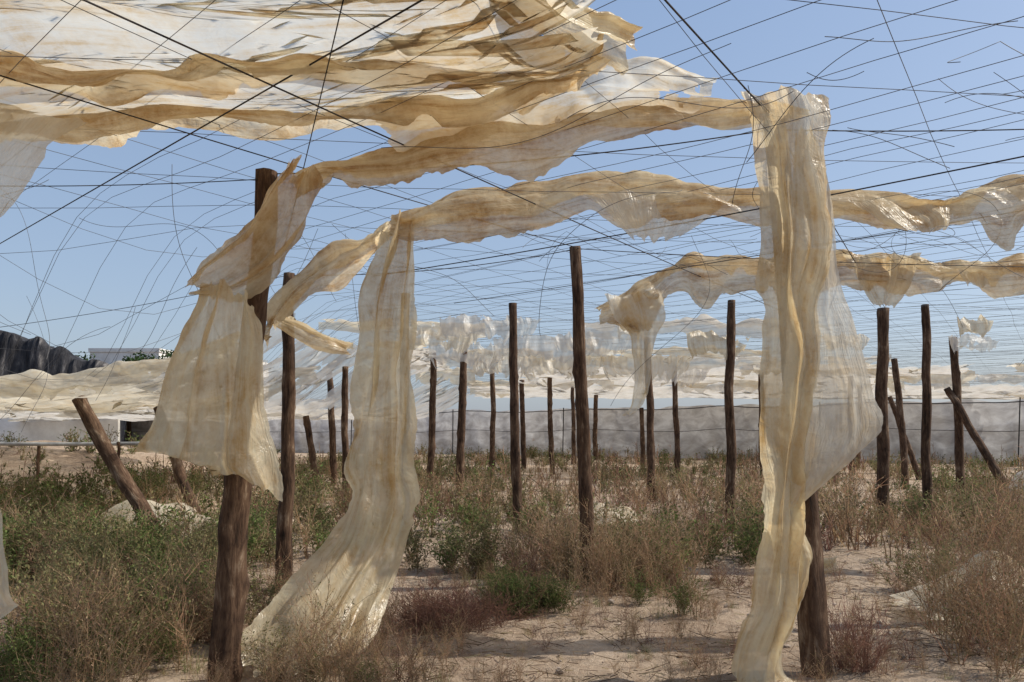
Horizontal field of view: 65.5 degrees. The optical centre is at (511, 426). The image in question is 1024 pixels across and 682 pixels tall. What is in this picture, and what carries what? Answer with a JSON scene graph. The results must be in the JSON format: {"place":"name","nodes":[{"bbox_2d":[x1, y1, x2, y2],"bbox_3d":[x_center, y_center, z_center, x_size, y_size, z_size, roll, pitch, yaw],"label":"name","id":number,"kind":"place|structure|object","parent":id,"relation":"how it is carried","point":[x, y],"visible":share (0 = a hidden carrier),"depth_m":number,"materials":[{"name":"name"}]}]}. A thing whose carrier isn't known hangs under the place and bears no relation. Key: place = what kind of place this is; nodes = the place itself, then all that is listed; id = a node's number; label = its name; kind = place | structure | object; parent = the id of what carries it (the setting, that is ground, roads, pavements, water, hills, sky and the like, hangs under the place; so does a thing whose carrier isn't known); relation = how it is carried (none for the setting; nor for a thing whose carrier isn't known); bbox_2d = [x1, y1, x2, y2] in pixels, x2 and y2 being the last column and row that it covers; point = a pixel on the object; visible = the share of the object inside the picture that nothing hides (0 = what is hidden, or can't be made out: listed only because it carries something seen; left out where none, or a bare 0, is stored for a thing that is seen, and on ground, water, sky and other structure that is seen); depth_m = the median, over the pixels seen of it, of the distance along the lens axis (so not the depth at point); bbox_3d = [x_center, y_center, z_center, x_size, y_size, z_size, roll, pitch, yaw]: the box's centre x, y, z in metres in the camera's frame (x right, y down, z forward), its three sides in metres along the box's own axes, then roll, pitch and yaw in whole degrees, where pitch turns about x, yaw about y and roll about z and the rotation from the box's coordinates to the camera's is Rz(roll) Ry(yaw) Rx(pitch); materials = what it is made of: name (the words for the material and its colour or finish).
{"place":"outdoors","nodes":[
{"label":"outdoors","id":0,"kind":"place"},
{"bbox_2d":[0,440,1023,681],"bbox_3d":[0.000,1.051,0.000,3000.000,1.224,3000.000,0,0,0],"label":"ground","id":1,"kind":"structure","parent":0,"point":[75,459],"depth_m":6.46,"materials":[{"name":"sand"}]},
{"bbox_2d":[0,510,18,618],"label":"plastic sheet","id":2,"kind":"object","parent":1,"relation":"on","point":[8,604],"visible":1,"depth_m":3.76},
{"bbox_2d":[36,446,40,481],"bbox_3d":[-12.005,0.973,20.200,0.127,1.165,0.117,0,0,0],"label":"pipe support","id":3,"kind":"object","parent":1,"relation":"on","point":[38,459],"visible":0.74,"depth_m":20.18,"materials":[{"name":"brown wood"}]},
{"bbox_2d":[0,441,139,445],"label":"irrigation pipe","id":4,"kind":"object","parent":3,"relation":"on","point":[60,443],"visible":0.68,"depth_m":20.15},
{"bbox_2d":[0,418,119,441],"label":"white wall","id":5,"kind":"structure","parent":1,"relation":"on","point":[36,430],"depth_m":38.00,"materials":[{"name":"paint"}]},
{"bbox_2d":[0,330,126,441],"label":"black shade net","id":6,"kind":"object","parent":1,"relation":"on","point":[22,359],"visible":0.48,"depth_m":45.13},
{"bbox_2d":[72,395,166,558],"bbox_3d":[-4.654,0.698,9.656,1.380,2.147,0.212,0,0,4],"label":"wooden post","id":7,"kind":"object","parent":1,"relation":"on","point":[124,481],"visible":0.72,"depth_m":9.59,"materials":[{"name":"brown wood"}]},
{"bbox_2d":[76,349,171,441],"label":"tree","id":8,"kind":"object","parent":1,"relation":"on","point":[136,358],"visible":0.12,"depth_m":51.25,"materials":[{"name":"green plant"}]},
{"bbox_2d":[90,352,168,363],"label":"walls","id":9,"kind":"structure","parent":1,"relation":"on","point":[103,356],"depth_m":60.00,"materials":[{"name":"white paint"}]},
{"bbox_2d":[88,348,172,353],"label":"parapet","id":10,"kind":"structure","parent":9,"relation":"on","point":[120,350],"depth_m":59.92,"materials":[{"name":"white paint"}]},
{"bbox_2d":[99,500,215,543],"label":"fallen plastic sheet","id":11,"kind":"object","parent":1,"relation":"on","point":[116,510],"visible":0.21,"depth_m":10.63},
{"bbox_2d":[153,406,200,514],"bbox_3d":[-5.101,0.715,12.283,1.311,2.093,0.200,0,0,30],"label":"wooden post","id":12,"kind":"object","parent":1,"relation":"on","point":[179,472],"visible":0.34,"depth_m":12.19,"materials":[{"name":"brown wood"}]},
{"bbox_2d":[207,168,277,681],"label":"wooden post","id":13,"kind":"object","parent":1,"relation":"on","point":[232,586],"visible":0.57,"depth_m":4.95,"materials":[{"name":"brown wood"}]},
{"bbox_2d":[186,154,325,298],"bbox_3d":[-1.574,-1.223,4.819,0.841,0.912,0.348,0,0,0],"label":"plastic sheet","id":14,"kind":"object","parent":13,"relation":"attached to","point":[250,256],"visible":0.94,"depth_m":4.78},
{"bbox_2d":[275,272,295,590],"bbox_3d":[-2.254,0.117,7.899,0.227,3.294,0.186,0,0,0],"label":"wooden post","id":15,"kind":"object","parent":1,"relation":"on","point":[284,523],"visible":0.7,"depth_m":7.83,"materials":[{"name":"brown wood"}]},
{"bbox_2d":[303,415,319,482],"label":"wooden post","id":16,"kind":"object","parent":1,"relation":"on","point":[310,442],"visible":0.73,"depth_m":19.88,"materials":[{"name":"brown wood"}]},
{"bbox_2d":[327,377,336,485],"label":"wooden post","id":17,"kind":"object","parent":1,"relation":"on","point":[332,442],"visible":0.72,"depth_m":20.42,"materials":[{"name":"brown wood"}]},
{"bbox_2d":[341,366,349,494],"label":"wooden post","id":18,"kind":"object","parent":1,"relation":"on","point":[344,422],"visible":0.7,"depth_m":15.95,"materials":[{"name":"brown wood"}]},
{"bbox_2d":[426,358,436,484],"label":"wooden post","id":19,"kind":"object","parent":1,"relation":"on","point":[432,421],"visible":0.8,"depth_m":19.93,"materials":[{"name":"brown wood"}]},
{"bbox_2d":[456,352,466,495],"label":"wooden post","id":20,"kind":"object","parent":1,"relation":"on","point":[460,433],"visible":0.73,"depth_m":17.93,"materials":[{"name":"brown wood"}]},
{"bbox_2d":[489,372,495,477],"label":"wooden post","id":21,"kind":"object","parent":1,"relation":"on","point":[492,419],"visible":0.74,"depth_m":23.93,"materials":[{"name":"brown wood"}]},
{"bbox_2d":[0,441,1023,681],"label":"dry weeds","id":22,"kind":"object","parent":1,"relation":"on","point":[1007,619],"visible":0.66,"depth_m":6.11,"materials":[{"name":"brown plant"}]},
{"bbox_2d":[0,424,1023,681],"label":"olive weeds","id":23,"kind":"object","parent":1,"relation":"on","point":[484,540],"visible":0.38,"depth_m":8.35,"materials":[{"name":"green plant"}]},
{"bbox_2d":[0,426,1023,681],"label":"green weeds","id":24,"kind":"object","parent":1,"relation":"on","point":[18,660],"visible":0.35,"depth_m":8.98,"materials":[{"name":"green plant"}]},
{"bbox_2d":[0,441,1023,681],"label":"dead brush","id":25,"kind":"object","parent":1,"relation":"on","point":[430,608],"visible":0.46,"depth_m":6.26,"materials":[{"name":"brown plant"}]},
{"bbox_2d":[0,446,1023,681],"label":"dry grass","id":26,"kind":"structure","parent":1,"relation":"on","point":[467,576],"depth_m":7.89,"materials":[{"name":"brown plant"}]},
{"bbox_2d":[1,538,1023,681],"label":"dry litter","id":27,"kind":"object","parent":1,"relation":"on","point":[654,671],"visible":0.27,"depth_m":5.76,"materials":[{"name":"brown plant"}]},
{"bbox_2d":[509,303,522,529],"bbox_3d":[0.058,-0.076,12.310,0.222,3.668,0.174,0,0,0],"label":"wooden post","id":28,"kind":"object","parent":1,"relation":"on","point":[516,481],"visible":0.88,"depth_m":12.25,"materials":[{"name":"brown wood"}]},
{"bbox_2d":[519,380,526,468],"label":"wooden post","id":29,"kind":"object","parent":1,"relation":"on","point":[522,424],"visible":0.88,"depth_m":29.93,"materials":[{"name":"brown wood"}]},
{"bbox_2d":[547,377,554,474],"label":"wooden post","id":30,"kind":"object","parent":1,"relation":"on","point":[550,413],"visible":0.82,"depth_m":26.92,"materials":[{"name":"brown wood"}]},
{"bbox_2d":[570,387,575,463],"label":"wooden post","id":31,"kind":"object","parent":1,"relation":"on","point":[573,431],"visible":0.91,"depth_m":33.93,"materials":[{"name":"brown wood"}]},
{"bbox_2d":[124,397,1023,464],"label":"windbreak fence","id":32,"kind":"object","parent":1,"relation":"on","point":[996,425],"visible":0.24,"depth_m":40.40,"materials":[{"name":"fabric"}]},
{"bbox_2d":[569,246,593,584],"bbox_3d":[0.716,-0.045,8.068,0.262,3.569,0.166,0,0,18],"label":"wooden post","id":33,"kind":"object","parent":1,"relation":"on","point":[579,373],"visible":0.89,"depth_m":8.03,"materials":[{"name":"brown wood"}]},
{"bbox_2d":[592,395,597,459],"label":"wooden post","id":34,"kind":"object","parent":1,"relation":"on","point":[595,424],"visible":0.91,"depth_m":37.91,"materials":[{"name":"brown wood"}]},
{"bbox_2d":[571,503,638,524],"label":"fallen plastic sheet","id":35,"kind":"object","parent":1,"relation":"on","point":[609,512],"visible":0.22,"depth_m":12.86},
{"bbox_2d":[639,408,645,468],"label":"wooden post","id":36,"kind":"object","parent":1,"relation":"on","point":[642,434],"visible":0.84,"depth_m":29.94,"materials":[{"name":"brown wood"}]},
{"bbox_2d":[646,375,655,501],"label":"wooden post","id":37,"kind":"object","parent":1,"relation":"on","point":[650,433],"visible":0.63,"depth_m":16.93,"materials":[{"name":"brown wood"}]},
{"bbox_2d":[672,381,680,473],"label":"wooden post","id":38,"kind":"object","parent":1,"relation":"on","point":[677,458],"visible":0.72,"depth_m":24.54,"materials":[{"name":"brown wood"}]},
{"bbox_2d":[724,300,736,531],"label":"wooden post","id":39,"kind":"object","parent":1,"relation":"on","point":[730,481],"visible":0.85,"depth_m":11.94,"materials":[{"name":"brown wood"}]},
{"bbox_2d":[686,330,749,359],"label":"plastic sheet","id":40,"kind":"object","parent":39,"relation":"attached to","point":[699,342],"visible":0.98,"depth_m":11.95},
{"bbox_2d":[797,490,833,678],"bbox_3d":[1.847,-0.129,5.114,0.455,3.761,0.222,0,0,0],"label":"wooden post","id":41,"kind":"object","parent":1,"relation":"on","point":[812,617],"visible":0.23,"depth_m":5.04,"materials":[{"name":"brown wood"}]},
{"bbox_2d":[824,556,842,572],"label":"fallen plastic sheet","id":42,"kind":"object","parent":1,"relation":"on","point":[826,561],"visible":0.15,"depth_m":8.75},
{"bbox_2d":[875,307,889,525],"bbox_3d":[5.960,-0.080,12.796,0.237,3.660,0.223,0,0,0],"label":"wooden post","id":43,"kind":"object","parent":1,"relation":"on","point":[883,439],"visible":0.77,"depth_m":12.74,"materials":[{"name":"brown wood"}]},
{"bbox_2d":[891,358,908,488],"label":"wooden post","id":44,"kind":"object","parent":1,"relation":"on","point":[900,420],"visible":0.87,"depth_m":19.93,"materials":[{"name":"brown wood"}]},
{"bbox_2d":[888,396,921,479],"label":"wooden post","id":45,"kind":"object","parent":1,"relation":"on","point":[914,464],"visible":0.62,"depth_m":23.94,"materials":[{"name":"brown wood"}]},
{"bbox_2d":[921,304,932,518],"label":"wooden post","id":46,"kind":"object","parent":1,"relation":"on","point":[926,471],"visible":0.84,"depth_m":12.55,"materials":[{"name":"brown wood"}]},
{"bbox_2d":[949,337,964,500],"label":"wooden post","id":47,"kind":"object","parent":1,"relation":"on","point":[958,422],"visible":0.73,"depth_m":17.03,"materials":[{"name":"brown wood"}]},
{"bbox_2d":[890,550,1023,626],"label":"fallen plastic sheet","id":48,"kind":"object","parent":1,"relation":"on","point":[912,594],"visible":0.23,"depth_m":6.54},
{"bbox_2d":[944,387,1007,486],"bbox_3d":[9.872,0.493,16.632,1.536,2.682,0.199,0,0,40],"label":"wooden post","id":49,"kind":"object","parent":1,"relation":"on","point":[986,454],"visible":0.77,"depth_m":16.70,"materials":[{"name":"brown wood"}]},
{"bbox_2d":[0,0,1023,413],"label":"roof wire grid","id":50,"kind":"object","parent":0,"point":[1010,352],"visible":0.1,"depth_m":6.98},
{"bbox_2d":[0,104,85,216],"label":"plastic sheet","id":51,"kind":"object","parent":50,"relation":"on","point":[27,138],"visible":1,"depth_m":4.17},
{"bbox_2d":[0,384,160,412],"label":"collapsed plastic canopy","id":52,"kind":"object","parent":50,"relation":"attached to","point":[91,394],"visible":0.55,"depth_m":10.40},
{"bbox_2d":[0,357,170,400],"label":"plastic sheet","id":53,"kind":"object","parent":50,"relation":"on","point":[120,373],"visible":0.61,"depth_m":9.10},
{"bbox_2d":[10,366,320,412],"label":"plastic sheet","id":54,"kind":"object","parent":50,"relation":"on","point":[306,375],"visible":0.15,"depth_m":13.92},
{"bbox_2d":[0,409,338,418],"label":"collapsed plastic canopy","id":55,"kind":"object","parent":50,"relation":"attached to","point":[52,414],"visible":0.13,"depth_m":18.95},
{"bbox_2d":[0,313,357,417],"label":"collapsed plastic canopy","id":56,"kind":"object","parent":50,"relation":"attached to","point":[307,356],"visible":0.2,"depth_m":14.12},
{"bbox_2d":[136,348,265,392],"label":"plastic sheet","id":57,"kind":"object","parent":50,"relation":"on","point":[158,387],"visible":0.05,"depth_m":10.77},
{"bbox_2d":[132,279,283,501],"bbox_3d":[-1.838,-0.213,4.760,0.896,1.357,0.267,0,0,-8],"label":"plastic sheet","id":58,"kind":"object","parent":50,"relation":"on","point":[211,414],"visible":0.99,"depth_m":4.75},
{"bbox_2d":[0,373,471,421],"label":"collapsed plastic canopy","id":59,"kind":"object","parent":50,"relation":"on","point":[446,400],"visible":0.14,"depth_m":34.63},
{"bbox_2d":[0,51,564,105],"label":"plastic sheet","id":60,"kind":"object","parent":50,"relation":"on","point":[29,70],"visible":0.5,"depth_m":4.00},
{"bbox_2d":[277,316,353,354],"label":"plastic sheet","id":61,"kind":"object","parent":50,"relation":"on","point":[304,333],"visible":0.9,"depth_m":7.23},
{"bbox_2d":[264,221,390,350],"bbox_3d":[-1.495,-1.177,6.856,1.470,1.044,0.564,0,0,26],"label":"plastic sheet","id":62,"kind":"object","parent":50,"relation":"on","point":[335,266],"visible":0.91,"depth_m":6.90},
{"bbox_2d":[241,210,419,677],"bbox_3d":[-1.172,-0.049,5.595,0.783,3.242,1.560,0,0,33],"label":"plastic sheet","id":63,"kind":"object","parent":50,"relation":"hanging from","point":[367,537],"visible":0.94,"depth_m":6.00,"materials":[{"name":"plastic"}]},
{"bbox_2d":[54,34,610,147],"bbox_3d":[-2.707,-1.854,4.885,6.573,0.410,0.873,0,0,7],"label":"plastic sheet","id":64,"kind":"object","parent":50,"relation":"on","point":[104,128],"visible":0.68,"depth_m":4.62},
{"bbox_2d":[319,319,359,332],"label":"plastic sheet","id":65,"kind":"object","parent":50,"relation":"on","point":[355,328],"visible":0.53,"depth_m":14.37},
{"bbox_2d":[276,347,449,419],"bbox_3d":[-3.900,-1.048,21.001,4.199,1.784,6.021,0,0,0],"label":"collapsed plastic canopy","id":66,"kind":"object","parent":50,"relation":"attached to","point":[309,406],"visible":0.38,"depth_m":19.48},
{"bbox_2d":[415,367,475,384],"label":"plastic sheet","id":67,"kind":"object","parent":50,"relation":"on","point":[453,376],"visible":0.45,"depth_m":26.94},
{"bbox_2d":[414,327,478,353],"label":"plastic sheet","id":68,"kind":"object","parent":50,"relation":"on","point":[461,343],"visible":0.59,"depth_m":13.99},
{"bbox_2d":[417,321,485,340],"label":"plastic sheet","id":69,"kind":"object","parent":50,"relation":"on","point":[425,326],"visible":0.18,"depth_m":14.51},
{"bbox_2d":[429,341,504,369],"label":"plastic sheet","id":70,"kind":"object","parent":50,"relation":"on","point":[438,353],"visible":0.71,"depth_m":16.98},
{"bbox_2d":[440,314,541,343],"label":"plastic sheet","id":71,"kind":"object","parent":50,"relation":"on","point":[465,325],"visible":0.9,"depth_m":12.96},
{"bbox_2d":[467,379,535,386],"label":"plastic sheet","id":72,"kind":"object","parent":50,"relation":"on","point":[498,382],"visible":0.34,"depth_m":33.98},
{"bbox_2d":[473,356,535,379],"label":"plastic sheet","id":73,"kind":"object","parent":50,"relation":"on","point":[523,363],"visible":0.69,"depth_m":19.00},
{"bbox_2d":[0,0,1023,326],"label":"cables","id":74,"kind":"object","parent":50,"relation":"attached to","point":[466,172],"visible":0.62,"depth_m":5.06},
{"bbox_2d":[0,0,606,116],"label":"plastic roof sheet","id":75,"kind":"object","parent":74,"relation":"on","point":[509,44],"visible":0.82,"depth_m":3.89,"materials":[{"name":"plastic"}]},
{"bbox_2d":[1,20,1023,431],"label":"loose wires","id":76,"kind":"object","parent":50,"relation":"attached to","point":[661,192],"visible":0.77,"depth_m":5.78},
{"bbox_2d":[294,97,751,188],"bbox_3d":[0.229,-1.734,5.088,3.244,0.682,0.483,0,0,0],"label":"plastic sheet","id":77,"kind":"object","parent":50,"relation":"on","point":[531,161],"visible":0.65,"depth_m":4.91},
{"bbox_2d":[493,334,591,362],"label":"plastic sheet","id":78,"kind":"object","parent":50,"relation":"on","point":[543,346],"visible":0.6,"depth_m":15.97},
{"bbox_2d":[375,56,716,151],"bbox_3d":[0.193,-1.936,4.768,2.122,0.473,0.512,0,0,0],"label":"plastic sheet","id":79,"kind":"object","parent":50,"relation":"on","point":[423,127],"visible":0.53,"depth_m":4.84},
{"bbox_2d":[525,356,605,380],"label":"plastic sheet","id":80,"kind":"object","parent":50,"relation":"on","point":[540,367],"visible":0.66,"depth_m":19.97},
{"bbox_2d":[500,0,642,75],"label":"plastic sheet","id":81,"kind":"object","parent":50,"relation":"on","point":[615,30],"visible":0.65,"depth_m":3.95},
{"bbox_2d":[536,378,613,390],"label":"plastic sheet","id":82,"kind":"object","parent":50,"relation":"on","point":[604,384],"visible":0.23,"depth_m":29.89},
{"bbox_2d":[551,331,631,356],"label":"plastic sheet","id":83,"kind":"object","parent":50,"relation":"on","point":[595,345],"visible":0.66,"depth_m":14.98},
{"bbox_2d":[601,354,692,381],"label":"plastic sheet","id":84,"kind":"object","parent":50,"relation":"on","point":[671,365],"visible":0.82,"depth_m":19.99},
{"bbox_2d":[585,190,732,242],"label":"plastic sheet","id":85,"kind":"object","parent":50,"relation":"on","point":[641,217],"visible":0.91,"depth_m":6.13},
{"bbox_2d":[631,368,709,386],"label":"plastic sheet","id":86,"kind":"object","parent":50,"relation":"on","point":[696,376],"visible":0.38,"depth_m":22.96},
{"bbox_2d":[585,314,762,339],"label":"plastic sheet","id":87,"kind":"object","parent":50,"relation":"on","point":[752,328],"visible":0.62,"depth_m":14.38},
{"bbox_2d":[586,346,761,358],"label":"plastic sheet","id":88,"kind":"object","parent":50,"relation":"on","point":[680,351],"visible":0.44,"depth_m":19.83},
{"bbox_2d":[389,170,1023,250],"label":"plastic sheet","id":89,"kind":"object","parent":50,"relation":"on","point":[466,216],"visible":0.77,"depth_m":6.20,"materials":[{"name":"plastic"}]},
{"bbox_2d":[653,356,760,371],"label":"plastic sheet","id":90,"kind":"object","parent":50,"relation":"on","point":[708,363],"visible":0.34,"depth_m":21.90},
{"bbox_2d":[660,379,757,388],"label":"plastic sheet","id":91,"kind":"object","parent":50,"relation":"on","point":[747,383],"visible":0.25,"depth_m":30.00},
{"bbox_2d":[677,384,757,393],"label":"plastic sheet","id":92,"kind":"object","parent":50,"relation":"on","point":[715,387],"visible":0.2,"depth_m":33.91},
{"bbox_2d":[468,383,1023,399],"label":"collapsed plastic canopy","id":93,"kind":"object","parent":50,"relation":"attached to","point":[985,391],"visible":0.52,"depth_m":36.43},
{"bbox_2d":[518,363,974,386],"bbox_3d":[7.000,-1.703,28.024,13.999,0.454,8.016,0,0,0],"label":"collapsed plastic canopy","id":94,"kind":"object","parent":50,"relation":"attached to","point":[559,378],"visible":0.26,"depth_m":26.91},
{"bbox_2d":[731,85,832,681],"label":"plastic sheet","id":95,"kind":"object","parent":50,"relation":"hanging from","point":[793,266],"visible":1,"depth_m":4.86,"materials":[{"name":"plastic"}]},
{"bbox_2d":[769,525,812,651],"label":"plastic sheet","id":96,"kind":"object","parent":95,"relation":"attached to","point":[806,558],"visible":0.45,"depth_m":4.89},
{"bbox_2d":[595,249,1023,332],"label":"plastic sheet","id":97,"kind":"object","parent":50,"relation":"on","point":[740,276],"visible":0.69,"depth_m":9.22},
{"bbox_2d":[605,288,665,415],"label":"plastic sheet","id":98,"kind":"object","parent":97,"relation":"hanging from","point":[641,312],"visible":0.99,"depth_m":9.16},
{"bbox_2d":[956,269,989,286],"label":"plastic sheet","id":99,"kind":"object","parent":97,"relation":"attached to","point":[977,279],"visible":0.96,"depth_m":9.17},
{"bbox_2d":[774,174,882,510],"bbox_3d":[1.970,-0.661,4.929,0.727,2.478,0.210,0,0,0],"label":"plastic sheet","id":100,"kind":"object","parent":50,"relation":"on","point":[845,424],"visible":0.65,"depth_m":4.88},
{"bbox_2d":[842,252,921,307],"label":"plastic sheet","id":101,"kind":"object","parent":50,"relation":"on","point":[892,291],"visible":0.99,"depth_m":9.20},
{"bbox_2d":[849,200,949,232],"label":"plastic sheet","id":102,"kind":"object","parent":50,"relation":"on","point":[926,218],"visible":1,"depth_m":6.12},
{"bbox_2d":[874,370,976,385],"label":"plastic sheet","id":103,"kind":"object","parent":50,"relation":"on","point":[968,375],"visible":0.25,"depth_m":26.98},
{"bbox_2d":[948,333,997,353],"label":"plastic sheet","id":104,"kind":"object","parent":50,"relation":"on","point":[983,342],"visible":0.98,"depth_m":14.99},
{"bbox_2d":[957,314,992,338],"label":"plastic sheet","id":105,"kind":"object","parent":50,"relation":"on","point":[982,325],"visible":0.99,"depth_m":12.38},
{"bbox_2d":[973,374,1023,384],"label":"plastic sheet","id":106,"kind":"object","parent":50,"relation":"on","point":[993,379],"visible":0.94,"depth_m":29.89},
{"bbox_2d":[0,0,1023,411],"label":"sky","id":107,"kind":"structure","parent":0,"point":[119,280],"materials":[{"name":"blue"}]},
{"bbox_2d":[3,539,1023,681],"bbox_3d":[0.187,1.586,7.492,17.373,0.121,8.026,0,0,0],"label":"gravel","id":108,"kind":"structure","parent":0,"point":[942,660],"depth_m":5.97,"materials":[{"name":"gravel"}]},
{"bbox_2d":[10,569,1017,681],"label":"green grass","id":109,"kind":"structure","parent":0,"point":[646,648],"depth_m":6.69,"materials":[{"name":"green plant"}]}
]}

